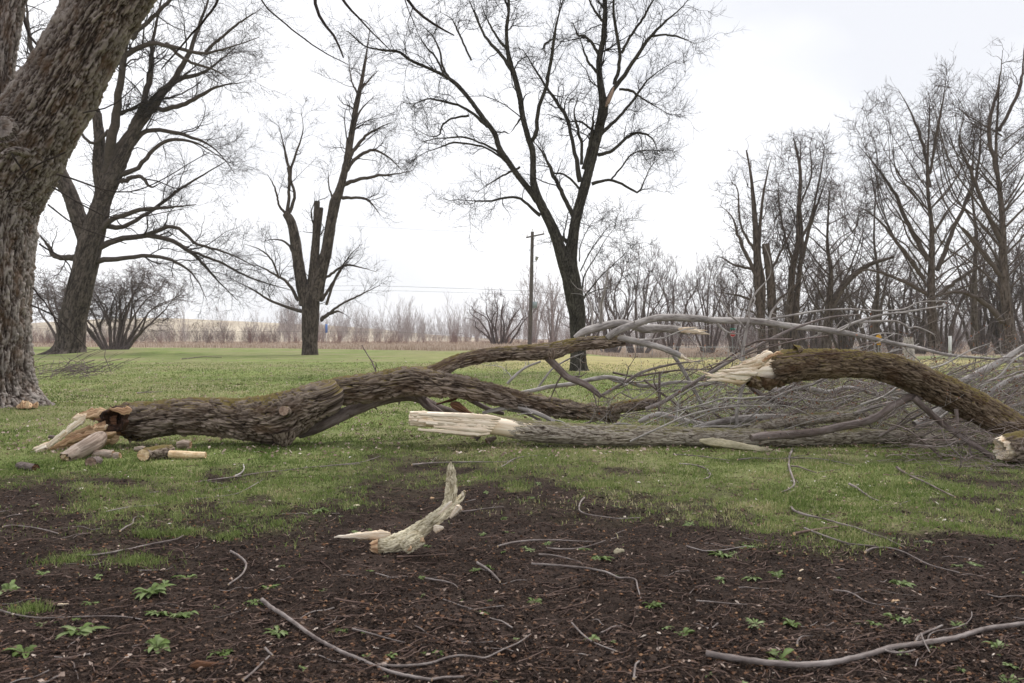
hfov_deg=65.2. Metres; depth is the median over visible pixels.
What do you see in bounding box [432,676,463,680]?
stick
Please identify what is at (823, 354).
fallen branch
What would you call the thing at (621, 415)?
fallen branch
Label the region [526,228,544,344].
utility pole
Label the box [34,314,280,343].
scrub
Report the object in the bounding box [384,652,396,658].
weed rosette
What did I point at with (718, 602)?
stick
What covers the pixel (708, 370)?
fallen branch
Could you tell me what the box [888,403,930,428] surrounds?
fallen branch
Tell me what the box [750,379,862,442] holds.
fallen branch
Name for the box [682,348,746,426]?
fallen branch
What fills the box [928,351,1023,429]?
fallen branch
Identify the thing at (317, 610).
twig
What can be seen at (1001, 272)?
dark tree
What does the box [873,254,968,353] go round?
thicket tree
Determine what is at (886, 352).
fallen branch
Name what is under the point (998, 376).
fallen branch
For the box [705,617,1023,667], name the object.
stick
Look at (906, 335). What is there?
fallen branch
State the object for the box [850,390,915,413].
fallen branch
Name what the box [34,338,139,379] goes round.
brush pile
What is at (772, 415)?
fallen branch
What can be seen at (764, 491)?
grass
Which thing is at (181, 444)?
firewood log
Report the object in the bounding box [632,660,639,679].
stick
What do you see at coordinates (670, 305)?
power line
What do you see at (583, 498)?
stick
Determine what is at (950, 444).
fallen branch
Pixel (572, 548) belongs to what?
stick
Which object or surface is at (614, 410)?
fallen branch
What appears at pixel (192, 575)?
weed rosette
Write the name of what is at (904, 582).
weed rosette
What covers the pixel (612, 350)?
grey tree
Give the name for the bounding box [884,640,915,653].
stick
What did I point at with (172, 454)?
firewood log
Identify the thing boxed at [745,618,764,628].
weed rosette
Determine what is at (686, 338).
treeline
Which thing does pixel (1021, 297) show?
thicket tree
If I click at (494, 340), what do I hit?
round tree
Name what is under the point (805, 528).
stick
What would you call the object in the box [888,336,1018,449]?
fallen branch
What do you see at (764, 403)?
fallen branch
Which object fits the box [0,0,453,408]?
tree
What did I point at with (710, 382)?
fallen branch
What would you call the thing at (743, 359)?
fallen branch
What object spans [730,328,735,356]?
stop sign
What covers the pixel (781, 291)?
thicket tree
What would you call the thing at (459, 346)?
dry grass
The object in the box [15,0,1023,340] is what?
sky
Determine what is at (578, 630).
stick
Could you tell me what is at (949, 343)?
marker post
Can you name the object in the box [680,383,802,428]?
fallen branch
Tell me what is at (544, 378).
fallen branch
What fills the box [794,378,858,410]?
fallen branch
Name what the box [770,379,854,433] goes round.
fallen branch
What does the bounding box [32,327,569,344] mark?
red brush
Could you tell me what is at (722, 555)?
weed rosette
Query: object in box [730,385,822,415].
fallen branch
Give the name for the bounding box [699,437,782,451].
split plank
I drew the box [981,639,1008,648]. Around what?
weed rosette
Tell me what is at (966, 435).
fallen branch
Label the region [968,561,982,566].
weed rosette
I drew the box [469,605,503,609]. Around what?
twig
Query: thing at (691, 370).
fallen branch
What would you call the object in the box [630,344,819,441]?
fallen branch
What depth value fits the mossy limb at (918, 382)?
7.19 m
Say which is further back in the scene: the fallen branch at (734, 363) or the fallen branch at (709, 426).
the fallen branch at (734, 363)
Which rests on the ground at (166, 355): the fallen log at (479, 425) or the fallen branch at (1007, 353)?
the fallen log at (479, 425)
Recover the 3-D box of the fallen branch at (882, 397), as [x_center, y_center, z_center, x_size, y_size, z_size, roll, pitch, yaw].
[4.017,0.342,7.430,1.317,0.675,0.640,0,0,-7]
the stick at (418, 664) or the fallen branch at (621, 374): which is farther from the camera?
the fallen branch at (621, 374)
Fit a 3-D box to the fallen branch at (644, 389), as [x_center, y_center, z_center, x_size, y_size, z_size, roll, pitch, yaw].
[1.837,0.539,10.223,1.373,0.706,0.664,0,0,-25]
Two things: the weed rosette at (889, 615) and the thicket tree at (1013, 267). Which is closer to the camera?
the weed rosette at (889, 615)
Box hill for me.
[32,318,683,342]
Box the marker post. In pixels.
[948,336,951,358]
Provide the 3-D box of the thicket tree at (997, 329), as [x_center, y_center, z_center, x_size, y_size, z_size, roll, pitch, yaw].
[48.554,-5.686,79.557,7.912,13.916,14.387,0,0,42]
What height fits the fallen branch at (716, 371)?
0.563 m
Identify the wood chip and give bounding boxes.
[190,660,223,668]
[614,548,623,553]
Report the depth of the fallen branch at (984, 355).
9.88 m
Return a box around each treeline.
[31,291,768,347]
[652,262,1023,348]
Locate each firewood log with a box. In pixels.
[15,462,39,470]
[60,431,107,461]
[85,456,102,466]
[91,449,114,457]
[111,452,121,457]
[134,446,145,451]
[137,444,174,460]
[168,450,206,458]
[176,439,191,448]
[485,436,496,442]
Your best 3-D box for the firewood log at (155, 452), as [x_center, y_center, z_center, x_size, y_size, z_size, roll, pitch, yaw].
[-3.086,0.968,6.912,0.145,0.138,0.335,0,0,26]
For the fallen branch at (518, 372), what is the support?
on the fallen log at (285, 418)
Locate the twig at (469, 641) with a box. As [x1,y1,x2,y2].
[445,637,492,642]
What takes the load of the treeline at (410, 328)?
on the ground at (166, 355)
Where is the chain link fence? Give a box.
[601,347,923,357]
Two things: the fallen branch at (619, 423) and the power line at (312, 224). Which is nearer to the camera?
the fallen branch at (619, 423)
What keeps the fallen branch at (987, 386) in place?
on the ground at (166, 355)
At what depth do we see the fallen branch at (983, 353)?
9.96 m
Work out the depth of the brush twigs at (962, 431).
7.14 m
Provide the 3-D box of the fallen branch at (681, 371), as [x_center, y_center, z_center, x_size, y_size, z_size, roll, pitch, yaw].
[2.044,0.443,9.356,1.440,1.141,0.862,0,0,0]
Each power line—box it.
[37,328,453,333]
[38,270,521,290]
[48,207,524,234]
[48,277,528,294]
[534,291,914,309]
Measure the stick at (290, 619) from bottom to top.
0.018 m
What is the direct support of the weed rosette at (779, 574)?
on the ground at (166, 355)
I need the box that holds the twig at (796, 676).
[779,673,813,680]
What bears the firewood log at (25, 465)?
on the ground at (166, 355)
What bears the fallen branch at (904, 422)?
on the fallen log at (479, 425)
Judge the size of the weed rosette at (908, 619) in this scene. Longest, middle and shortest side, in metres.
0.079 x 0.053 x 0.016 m
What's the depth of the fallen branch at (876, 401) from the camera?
8.12 m
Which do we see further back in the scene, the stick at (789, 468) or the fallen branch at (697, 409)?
the fallen branch at (697, 409)
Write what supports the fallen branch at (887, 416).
on the ground at (166, 355)
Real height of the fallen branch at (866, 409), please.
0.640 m
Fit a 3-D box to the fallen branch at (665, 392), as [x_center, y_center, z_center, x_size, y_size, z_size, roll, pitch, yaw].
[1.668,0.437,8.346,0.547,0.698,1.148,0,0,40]
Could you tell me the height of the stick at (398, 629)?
0.006 m
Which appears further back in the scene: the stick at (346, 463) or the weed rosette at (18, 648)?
the stick at (346, 463)
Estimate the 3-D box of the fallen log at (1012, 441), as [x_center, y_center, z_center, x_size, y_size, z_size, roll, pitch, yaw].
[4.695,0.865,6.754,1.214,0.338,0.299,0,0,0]
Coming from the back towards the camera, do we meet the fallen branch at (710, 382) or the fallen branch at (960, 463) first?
the fallen branch at (710, 382)
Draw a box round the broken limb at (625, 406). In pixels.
[609,398,657,413]
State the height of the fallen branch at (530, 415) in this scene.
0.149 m
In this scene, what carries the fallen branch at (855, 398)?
on the ground at (166, 355)
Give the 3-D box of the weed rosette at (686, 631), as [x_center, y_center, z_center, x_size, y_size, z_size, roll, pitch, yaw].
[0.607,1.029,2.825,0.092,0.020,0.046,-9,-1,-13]
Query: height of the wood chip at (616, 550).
0.033 m
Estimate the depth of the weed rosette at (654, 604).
3.10 m
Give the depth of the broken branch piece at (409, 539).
3.90 m
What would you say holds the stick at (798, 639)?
on the ground at (166, 355)
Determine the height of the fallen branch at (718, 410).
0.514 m
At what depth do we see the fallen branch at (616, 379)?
8.58 m
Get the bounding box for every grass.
[0,361,1023,618]
[33,341,1021,357]
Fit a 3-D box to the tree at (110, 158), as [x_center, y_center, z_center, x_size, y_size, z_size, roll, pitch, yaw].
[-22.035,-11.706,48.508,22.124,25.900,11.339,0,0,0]
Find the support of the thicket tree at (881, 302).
on the ground at (166, 355)
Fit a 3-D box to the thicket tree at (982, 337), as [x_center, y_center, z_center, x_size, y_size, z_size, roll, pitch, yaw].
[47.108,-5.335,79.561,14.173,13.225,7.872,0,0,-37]
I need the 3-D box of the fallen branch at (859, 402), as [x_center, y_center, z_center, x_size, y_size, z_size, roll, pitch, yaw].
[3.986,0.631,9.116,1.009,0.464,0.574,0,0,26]
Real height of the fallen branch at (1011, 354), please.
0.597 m
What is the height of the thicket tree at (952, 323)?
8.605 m
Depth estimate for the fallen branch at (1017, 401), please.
8.19 m
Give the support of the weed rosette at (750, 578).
on the ground at (166, 355)
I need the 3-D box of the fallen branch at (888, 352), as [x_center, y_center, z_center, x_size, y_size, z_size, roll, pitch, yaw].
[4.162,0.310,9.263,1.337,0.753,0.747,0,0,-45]
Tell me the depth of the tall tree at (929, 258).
55.90 m
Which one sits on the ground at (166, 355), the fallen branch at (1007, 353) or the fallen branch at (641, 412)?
the fallen branch at (641, 412)
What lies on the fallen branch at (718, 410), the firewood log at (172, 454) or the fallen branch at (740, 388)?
the fallen branch at (740, 388)
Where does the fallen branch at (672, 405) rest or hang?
on the ground at (166, 355)
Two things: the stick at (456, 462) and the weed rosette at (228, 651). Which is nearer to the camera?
the weed rosette at (228, 651)
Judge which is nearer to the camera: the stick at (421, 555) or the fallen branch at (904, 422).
the stick at (421, 555)
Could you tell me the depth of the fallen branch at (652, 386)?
8.54 m
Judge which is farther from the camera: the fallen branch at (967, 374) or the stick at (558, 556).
the fallen branch at (967, 374)
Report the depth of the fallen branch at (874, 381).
8.68 m
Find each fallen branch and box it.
[475,329,540,383]
[482,404,564,445]
[507,410,541,420]
[523,351,710,398]
[538,353,583,386]
[577,373,646,423]
[580,395,681,419]
[585,383,660,424]
[586,389,672,424]
[598,337,702,404]
[603,359,701,405]
[606,367,713,419]
[608,319,827,423]
[612,345,752,398]
[621,393,735,421]
[621,399,701,422]
[626,351,709,412]
[627,363,738,416]
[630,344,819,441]
[634,338,741,423]
[638,388,764,429]
[638,412,703,423]
[644,380,758,427]
[645,314,862,425]
[647,342,760,390]
[648,388,710,420]
[649,339,762,410]
[652,361,660,411]
[663,398,759,425]
[665,356,710,410]
[668,347,734,417]
[669,403,750,427]
[671,323,819,415]
[672,356,712,419]
[672,390,778,426]
[676,338,792,401]
[676,355,751,404]
[678,316,841,403]
[679,358,739,406]
[679,364,798,423]
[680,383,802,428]
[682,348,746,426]
[685,342,767,383]
[692,406,791,427]
[696,389,795,420]
[696,403,752,428]
[701,351,785,405]
[702,379,859,427]
[703,272,744,329]
[713,381,800,427]
[715,245,771,424]
[718,379,823,421]
[722,341,822,411]
[723,340,766,403]
[728,379,836,443]
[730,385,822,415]
[732,391,847,415]
[743,334,879,414]
[743,384,856,403]
[746,306,885,413]
[746,382,799,406]
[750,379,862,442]
[759,333,894,422]
[763,382,897,429]
[764,380,903,413]
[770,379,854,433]
[770,394,814,447]
[771,380,903,425]
[777,344,867,361]
[779,381,910,411]
[780,379,966,436]
[780,380,893,424]
[781,381,866,426]
[786,332,936,401]
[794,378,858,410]
[794,379,898,422]
[794,379,913,428]
[797,378,893,425]
[797,380,901,405]
[797,386,928,447]
[808,338,952,409]
[813,383,931,407]
[816,330,920,386]
[816,383,901,415]
[817,337,963,406]
[821,359,929,426]
[825,378,908,411]
[826,351,905,410]
[827,304,975,388]
[836,399,941,451]
[837,399,893,430]
[840,356,1023,423]
[841,332,918,428]
[843,337,924,403]
[849,354,1010,410]
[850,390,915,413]
[853,345,946,408]
[853,404,912,430]
[860,342,989,410]
[863,373,1007,428]
[866,363,1023,423]
[878,340,1023,436]
[879,354,986,411]
[883,422,985,466]
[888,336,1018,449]
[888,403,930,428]
[891,351,993,396]
[897,344,1023,427]
[898,385,996,436]
[901,311,1019,408]
[901,406,1020,428]
[902,367,987,436]
[908,342,1002,371]
[910,420,992,455]
[912,359,1023,431]
[912,407,945,429]
[916,432,992,458]
[917,351,1007,389]
[924,339,986,375]
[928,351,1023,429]
[929,338,1023,425]
[930,303,1020,375]
[931,423,1001,452]
[939,426,993,460]
[940,326,1020,385]
[940,425,1006,470]
[942,331,1023,385]
[960,344,1023,383]
[960,358,1023,428]
[964,381,1023,436]
[978,364,1022,436]
[981,324,1023,391]
[987,373,1023,396]
[990,340,1023,371]
[998,363,1023,405]
[1000,371,1023,410]
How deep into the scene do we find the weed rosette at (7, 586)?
3.31 m
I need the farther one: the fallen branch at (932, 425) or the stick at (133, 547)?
the fallen branch at (932, 425)
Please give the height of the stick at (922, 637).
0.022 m
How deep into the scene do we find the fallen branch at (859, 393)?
8.66 m
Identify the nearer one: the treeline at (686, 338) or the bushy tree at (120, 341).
the bushy tree at (120, 341)
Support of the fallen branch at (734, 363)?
on the fallen branch
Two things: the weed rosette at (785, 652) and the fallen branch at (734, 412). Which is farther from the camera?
the fallen branch at (734, 412)
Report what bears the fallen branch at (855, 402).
on the fallen branch at (891, 394)
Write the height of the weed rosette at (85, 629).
0.031 m
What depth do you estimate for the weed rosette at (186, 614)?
2.99 m
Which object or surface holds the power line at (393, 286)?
attached to the utility pole
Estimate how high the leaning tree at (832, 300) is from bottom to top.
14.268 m
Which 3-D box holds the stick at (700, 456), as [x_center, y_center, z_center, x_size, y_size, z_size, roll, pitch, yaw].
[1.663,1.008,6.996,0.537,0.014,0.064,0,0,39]
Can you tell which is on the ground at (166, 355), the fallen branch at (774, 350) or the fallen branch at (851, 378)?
the fallen branch at (851, 378)
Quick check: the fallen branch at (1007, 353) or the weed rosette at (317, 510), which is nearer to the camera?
the weed rosette at (317, 510)
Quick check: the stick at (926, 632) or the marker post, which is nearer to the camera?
the stick at (926, 632)
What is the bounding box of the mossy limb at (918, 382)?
[698,344,1023,459]
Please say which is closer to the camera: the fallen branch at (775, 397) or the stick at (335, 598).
the stick at (335, 598)
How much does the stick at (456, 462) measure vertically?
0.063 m
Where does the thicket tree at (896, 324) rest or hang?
on the ground at (166, 355)
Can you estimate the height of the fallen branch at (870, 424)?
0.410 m
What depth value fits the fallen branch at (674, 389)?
10.02 m
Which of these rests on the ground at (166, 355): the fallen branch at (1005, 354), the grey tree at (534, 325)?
the grey tree at (534, 325)
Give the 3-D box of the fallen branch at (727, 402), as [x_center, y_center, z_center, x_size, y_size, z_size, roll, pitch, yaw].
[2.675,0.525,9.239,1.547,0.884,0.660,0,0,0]
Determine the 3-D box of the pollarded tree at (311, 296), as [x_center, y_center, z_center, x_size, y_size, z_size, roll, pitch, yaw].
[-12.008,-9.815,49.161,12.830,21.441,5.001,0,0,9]
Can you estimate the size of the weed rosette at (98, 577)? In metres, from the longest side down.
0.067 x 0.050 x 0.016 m
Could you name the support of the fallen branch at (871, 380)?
on the fallen log at (285, 418)
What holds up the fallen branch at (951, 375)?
on the fallen branch at (977, 377)
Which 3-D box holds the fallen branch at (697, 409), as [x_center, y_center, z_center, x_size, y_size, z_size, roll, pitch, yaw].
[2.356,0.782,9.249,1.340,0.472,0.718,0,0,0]
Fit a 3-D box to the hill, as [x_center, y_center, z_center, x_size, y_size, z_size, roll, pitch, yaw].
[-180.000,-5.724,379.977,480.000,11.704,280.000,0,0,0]
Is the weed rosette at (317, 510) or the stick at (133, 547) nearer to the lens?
the stick at (133, 547)
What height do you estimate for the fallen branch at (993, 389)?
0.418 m
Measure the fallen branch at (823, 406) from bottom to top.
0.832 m
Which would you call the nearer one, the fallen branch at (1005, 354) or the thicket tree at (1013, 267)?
the fallen branch at (1005, 354)
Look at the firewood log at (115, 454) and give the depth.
6.88 m
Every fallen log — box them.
[33,258,1023,451]
[408,379,993,447]
[992,430,1023,463]
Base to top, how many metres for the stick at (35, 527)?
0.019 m
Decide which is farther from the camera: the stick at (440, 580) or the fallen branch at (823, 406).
the fallen branch at (823, 406)
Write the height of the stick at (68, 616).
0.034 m
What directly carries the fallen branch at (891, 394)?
on the fallen log at (479, 425)
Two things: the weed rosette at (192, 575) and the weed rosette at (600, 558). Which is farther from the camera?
the weed rosette at (600, 558)
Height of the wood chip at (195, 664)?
0.035 m
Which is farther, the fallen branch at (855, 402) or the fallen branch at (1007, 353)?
the fallen branch at (1007, 353)
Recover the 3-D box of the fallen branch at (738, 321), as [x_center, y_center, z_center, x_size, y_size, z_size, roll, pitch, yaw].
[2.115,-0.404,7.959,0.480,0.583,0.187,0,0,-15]
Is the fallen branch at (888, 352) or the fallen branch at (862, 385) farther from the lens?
the fallen branch at (888, 352)
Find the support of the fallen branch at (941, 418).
on the ground at (166, 355)
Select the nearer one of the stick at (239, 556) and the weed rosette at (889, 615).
the weed rosette at (889, 615)
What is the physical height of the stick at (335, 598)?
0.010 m
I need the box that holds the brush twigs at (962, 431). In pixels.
[624,390,1023,471]
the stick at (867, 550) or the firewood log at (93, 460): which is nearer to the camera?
the stick at (867, 550)
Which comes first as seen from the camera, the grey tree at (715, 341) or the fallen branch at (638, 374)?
the fallen branch at (638, 374)
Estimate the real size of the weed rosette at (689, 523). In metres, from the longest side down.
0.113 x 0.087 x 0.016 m
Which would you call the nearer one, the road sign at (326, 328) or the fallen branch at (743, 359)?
the fallen branch at (743, 359)
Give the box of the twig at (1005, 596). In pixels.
[987,593,1023,597]
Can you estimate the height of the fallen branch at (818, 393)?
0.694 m
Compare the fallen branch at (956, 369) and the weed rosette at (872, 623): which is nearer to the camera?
the weed rosette at (872, 623)
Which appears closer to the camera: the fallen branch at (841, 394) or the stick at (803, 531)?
the stick at (803, 531)
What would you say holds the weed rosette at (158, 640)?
on the ground at (166, 355)
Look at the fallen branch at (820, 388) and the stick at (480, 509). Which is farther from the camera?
the fallen branch at (820, 388)
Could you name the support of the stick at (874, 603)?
on the ground at (166, 355)
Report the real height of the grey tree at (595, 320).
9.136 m
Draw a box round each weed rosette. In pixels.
[0,579,19,594]
[1,645,36,658]
[56,622,107,638]
[80,601,98,604]
[91,574,102,579]
[132,582,174,599]
[144,610,171,615]
[144,634,170,653]
[169,610,197,618]
[171,574,196,578]
[206,649,233,658]
[241,599,263,606]
[258,584,280,589]
[263,625,287,637]
[312,507,329,513]
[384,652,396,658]
[526,597,541,603]
[585,634,600,640]
[591,555,614,560]
[643,601,664,607]
[674,627,694,635]
[682,520,694,525]
[708,550,732,558]
[741,576,761,580]
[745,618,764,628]
[763,648,802,660]
[769,570,785,577]
[783,617,801,626]
[866,620,883,626]
[884,613,898,621]
[889,579,915,587]
[899,617,918,624]
[951,621,964,627]
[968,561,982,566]
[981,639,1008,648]
[999,674,1023,682]
[1002,662,1020,669]
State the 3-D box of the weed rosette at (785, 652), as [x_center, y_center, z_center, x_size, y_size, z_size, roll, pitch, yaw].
[0.862,1.037,2.605,0.171,0.033,0.116,-10,10,-43]
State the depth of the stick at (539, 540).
4.10 m
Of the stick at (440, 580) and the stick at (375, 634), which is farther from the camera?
the stick at (440, 580)
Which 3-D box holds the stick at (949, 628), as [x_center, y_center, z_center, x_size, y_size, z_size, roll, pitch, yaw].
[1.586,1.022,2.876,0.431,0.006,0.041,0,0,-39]
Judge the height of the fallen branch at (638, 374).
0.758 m
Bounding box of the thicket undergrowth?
[735,308,1023,352]
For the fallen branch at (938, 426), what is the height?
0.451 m
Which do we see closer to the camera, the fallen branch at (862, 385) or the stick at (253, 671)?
the stick at (253, 671)
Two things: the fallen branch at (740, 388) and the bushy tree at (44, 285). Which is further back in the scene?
the bushy tree at (44, 285)
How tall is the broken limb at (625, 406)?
0.191 m
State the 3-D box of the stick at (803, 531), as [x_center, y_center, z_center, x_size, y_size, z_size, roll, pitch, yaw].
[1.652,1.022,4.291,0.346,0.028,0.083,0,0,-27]
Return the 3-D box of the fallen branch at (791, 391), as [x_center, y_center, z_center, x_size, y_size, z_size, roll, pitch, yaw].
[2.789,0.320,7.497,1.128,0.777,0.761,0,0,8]
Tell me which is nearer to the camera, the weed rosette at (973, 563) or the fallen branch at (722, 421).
the weed rosette at (973, 563)
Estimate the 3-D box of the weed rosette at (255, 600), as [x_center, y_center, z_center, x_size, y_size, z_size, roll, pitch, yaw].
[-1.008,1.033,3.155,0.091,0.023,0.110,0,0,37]
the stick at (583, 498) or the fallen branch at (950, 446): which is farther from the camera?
the fallen branch at (950, 446)
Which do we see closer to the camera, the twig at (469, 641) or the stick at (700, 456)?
the twig at (469, 641)
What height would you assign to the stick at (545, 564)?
0.012 m
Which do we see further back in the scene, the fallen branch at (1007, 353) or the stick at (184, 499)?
the fallen branch at (1007, 353)
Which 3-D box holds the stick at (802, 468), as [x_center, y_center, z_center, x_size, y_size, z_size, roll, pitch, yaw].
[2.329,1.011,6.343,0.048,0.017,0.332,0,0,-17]
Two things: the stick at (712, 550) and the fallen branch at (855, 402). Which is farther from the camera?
the fallen branch at (855, 402)
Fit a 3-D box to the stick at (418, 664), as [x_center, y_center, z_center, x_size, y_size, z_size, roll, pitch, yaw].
[-0.155,1.022,2.617,0.563,0.010,0.115,0,0,-28]
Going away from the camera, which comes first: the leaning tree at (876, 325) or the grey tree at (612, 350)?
the leaning tree at (876, 325)
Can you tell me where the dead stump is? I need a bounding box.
[902,337,914,359]
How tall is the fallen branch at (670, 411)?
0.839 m
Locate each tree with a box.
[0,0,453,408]
[16,0,312,354]
[33,253,201,349]
[33,262,113,337]
[209,12,418,354]
[315,0,751,370]
[465,286,542,344]
[511,261,555,343]
[539,270,566,341]
[550,293,610,350]
[563,250,673,352]
[583,232,707,352]
[636,254,721,352]
[667,250,747,352]
[694,265,765,352]
[698,135,825,353]
[735,253,837,349]
[757,121,844,348]
[759,174,906,348]
[765,264,869,348]
[799,236,888,349]
[804,162,942,351]
[811,236,922,350]
[832,46,1023,350]
[846,255,950,353]
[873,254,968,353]
[894,115,1023,350]
[894,258,999,354]
[896,36,1023,351]
[922,225,1023,353]
[951,211,1023,353]
[968,205,1023,352]
[995,236,1023,309]
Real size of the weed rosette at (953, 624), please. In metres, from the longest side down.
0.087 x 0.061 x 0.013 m
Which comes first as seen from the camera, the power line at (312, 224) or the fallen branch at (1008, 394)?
the fallen branch at (1008, 394)
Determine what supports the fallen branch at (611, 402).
on the ground at (166, 355)
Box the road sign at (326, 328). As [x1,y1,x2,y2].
[325,324,327,341]
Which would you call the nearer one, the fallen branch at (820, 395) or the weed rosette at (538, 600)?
the weed rosette at (538, 600)
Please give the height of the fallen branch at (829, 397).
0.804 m
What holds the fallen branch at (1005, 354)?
on the fallen branch
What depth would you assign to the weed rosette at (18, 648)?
2.67 m
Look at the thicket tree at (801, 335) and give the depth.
75.61 m
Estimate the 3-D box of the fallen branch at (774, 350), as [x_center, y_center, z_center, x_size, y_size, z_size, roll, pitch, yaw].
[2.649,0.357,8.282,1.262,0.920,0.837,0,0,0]
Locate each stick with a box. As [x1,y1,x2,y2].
[0,609,141,619]
[2,525,79,533]
[82,535,183,556]
[106,479,262,511]
[119,516,147,531]
[194,463,359,482]
[228,550,246,584]
[242,655,269,680]
[260,598,432,680]
[320,456,378,466]
[334,597,370,604]
[344,627,460,650]
[352,628,405,642]
[377,633,530,666]
[397,553,454,556]
[411,456,512,465]
[425,577,457,587]
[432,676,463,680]
[461,504,503,511]
[476,561,500,582]
[496,455,542,468]
[497,539,592,546]
[531,562,640,597]
[539,553,581,562]
[547,540,605,549]
[571,622,615,650]
[578,497,639,518]
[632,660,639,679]
[673,454,729,460]
[679,463,711,478]
[686,545,746,551]
[696,600,747,604]
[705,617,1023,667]
[737,456,853,465]
[781,448,813,492]
[791,465,816,472]
[791,506,904,546]
[793,526,837,535]
[796,635,814,646]
[804,527,959,572]
[833,588,918,608]
[848,483,879,500]
[864,547,880,552]
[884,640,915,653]
[895,466,955,497]
[914,625,942,641]
[916,633,929,652]
[927,611,971,638]
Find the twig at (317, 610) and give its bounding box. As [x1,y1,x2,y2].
[301,607,333,617]
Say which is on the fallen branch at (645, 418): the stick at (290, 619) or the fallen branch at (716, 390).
the fallen branch at (716, 390)
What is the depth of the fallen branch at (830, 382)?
8.21 m
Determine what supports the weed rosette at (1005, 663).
on the ground at (166, 355)
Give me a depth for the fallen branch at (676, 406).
9.63 m
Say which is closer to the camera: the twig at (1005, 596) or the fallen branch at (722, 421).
the twig at (1005, 596)
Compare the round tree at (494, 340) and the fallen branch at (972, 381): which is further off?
the round tree at (494, 340)
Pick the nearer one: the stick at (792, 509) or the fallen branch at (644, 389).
the stick at (792, 509)
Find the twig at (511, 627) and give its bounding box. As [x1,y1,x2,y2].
[488,617,512,628]
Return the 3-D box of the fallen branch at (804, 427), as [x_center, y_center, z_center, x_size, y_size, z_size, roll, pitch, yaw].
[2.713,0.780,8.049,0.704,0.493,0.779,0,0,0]
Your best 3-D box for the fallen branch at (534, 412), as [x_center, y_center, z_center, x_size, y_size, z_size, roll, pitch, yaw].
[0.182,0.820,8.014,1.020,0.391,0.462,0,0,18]
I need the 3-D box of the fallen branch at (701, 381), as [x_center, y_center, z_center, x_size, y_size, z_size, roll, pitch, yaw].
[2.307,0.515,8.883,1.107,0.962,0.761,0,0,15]
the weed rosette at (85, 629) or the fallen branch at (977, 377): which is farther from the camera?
the fallen branch at (977, 377)
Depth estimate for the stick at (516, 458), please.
6.89 m
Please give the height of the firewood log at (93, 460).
0.098 m
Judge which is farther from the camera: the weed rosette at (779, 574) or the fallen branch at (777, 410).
the fallen branch at (777, 410)
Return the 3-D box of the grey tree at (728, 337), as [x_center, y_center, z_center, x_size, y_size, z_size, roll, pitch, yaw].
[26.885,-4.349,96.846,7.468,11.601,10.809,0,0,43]
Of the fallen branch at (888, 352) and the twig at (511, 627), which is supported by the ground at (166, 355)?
the twig at (511, 627)
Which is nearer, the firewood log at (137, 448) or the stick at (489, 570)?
the stick at (489, 570)
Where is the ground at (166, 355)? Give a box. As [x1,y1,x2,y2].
[0,339,1023,682]
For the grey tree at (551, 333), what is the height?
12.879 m
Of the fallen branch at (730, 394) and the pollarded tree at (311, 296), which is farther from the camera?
the pollarded tree at (311, 296)
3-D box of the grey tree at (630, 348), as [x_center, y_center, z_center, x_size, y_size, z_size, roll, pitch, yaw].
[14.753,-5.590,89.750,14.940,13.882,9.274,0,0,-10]
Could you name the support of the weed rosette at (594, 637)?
on the ground at (166, 355)
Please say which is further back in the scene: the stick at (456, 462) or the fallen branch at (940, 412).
the fallen branch at (940, 412)
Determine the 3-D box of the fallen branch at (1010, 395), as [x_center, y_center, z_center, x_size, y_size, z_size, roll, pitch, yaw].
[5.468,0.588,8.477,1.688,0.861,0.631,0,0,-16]
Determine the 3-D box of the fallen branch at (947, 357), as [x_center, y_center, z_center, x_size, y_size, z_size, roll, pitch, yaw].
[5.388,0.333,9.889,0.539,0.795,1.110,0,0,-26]
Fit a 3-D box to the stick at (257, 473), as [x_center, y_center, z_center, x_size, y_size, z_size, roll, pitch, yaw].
[-1.810,1.013,6.244,1.359,0.015,0.117,0,0,-41]
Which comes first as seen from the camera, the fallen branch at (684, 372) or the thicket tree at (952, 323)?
the fallen branch at (684, 372)
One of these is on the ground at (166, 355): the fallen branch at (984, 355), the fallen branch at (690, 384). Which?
the fallen branch at (690, 384)
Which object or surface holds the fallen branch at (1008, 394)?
on the fallen branch
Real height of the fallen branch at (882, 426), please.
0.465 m
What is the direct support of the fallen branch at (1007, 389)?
on the ground at (166, 355)
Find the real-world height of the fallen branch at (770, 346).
1.096 m
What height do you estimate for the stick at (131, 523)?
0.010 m
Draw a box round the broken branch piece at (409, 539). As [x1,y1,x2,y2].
[334,462,465,553]
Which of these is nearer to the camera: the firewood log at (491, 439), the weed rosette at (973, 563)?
the weed rosette at (973, 563)
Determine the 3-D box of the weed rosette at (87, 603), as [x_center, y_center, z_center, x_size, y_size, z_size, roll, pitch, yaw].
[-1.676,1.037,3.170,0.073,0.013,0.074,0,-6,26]
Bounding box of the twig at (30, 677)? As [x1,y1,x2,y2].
[10,670,48,682]
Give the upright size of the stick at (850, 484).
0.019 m
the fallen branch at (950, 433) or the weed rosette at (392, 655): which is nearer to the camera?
the weed rosette at (392, 655)
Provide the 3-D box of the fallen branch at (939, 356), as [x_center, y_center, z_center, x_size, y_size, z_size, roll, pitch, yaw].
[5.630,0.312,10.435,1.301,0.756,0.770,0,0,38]
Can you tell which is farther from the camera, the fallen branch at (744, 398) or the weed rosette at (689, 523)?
the fallen branch at (744, 398)
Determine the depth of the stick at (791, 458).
6.89 m

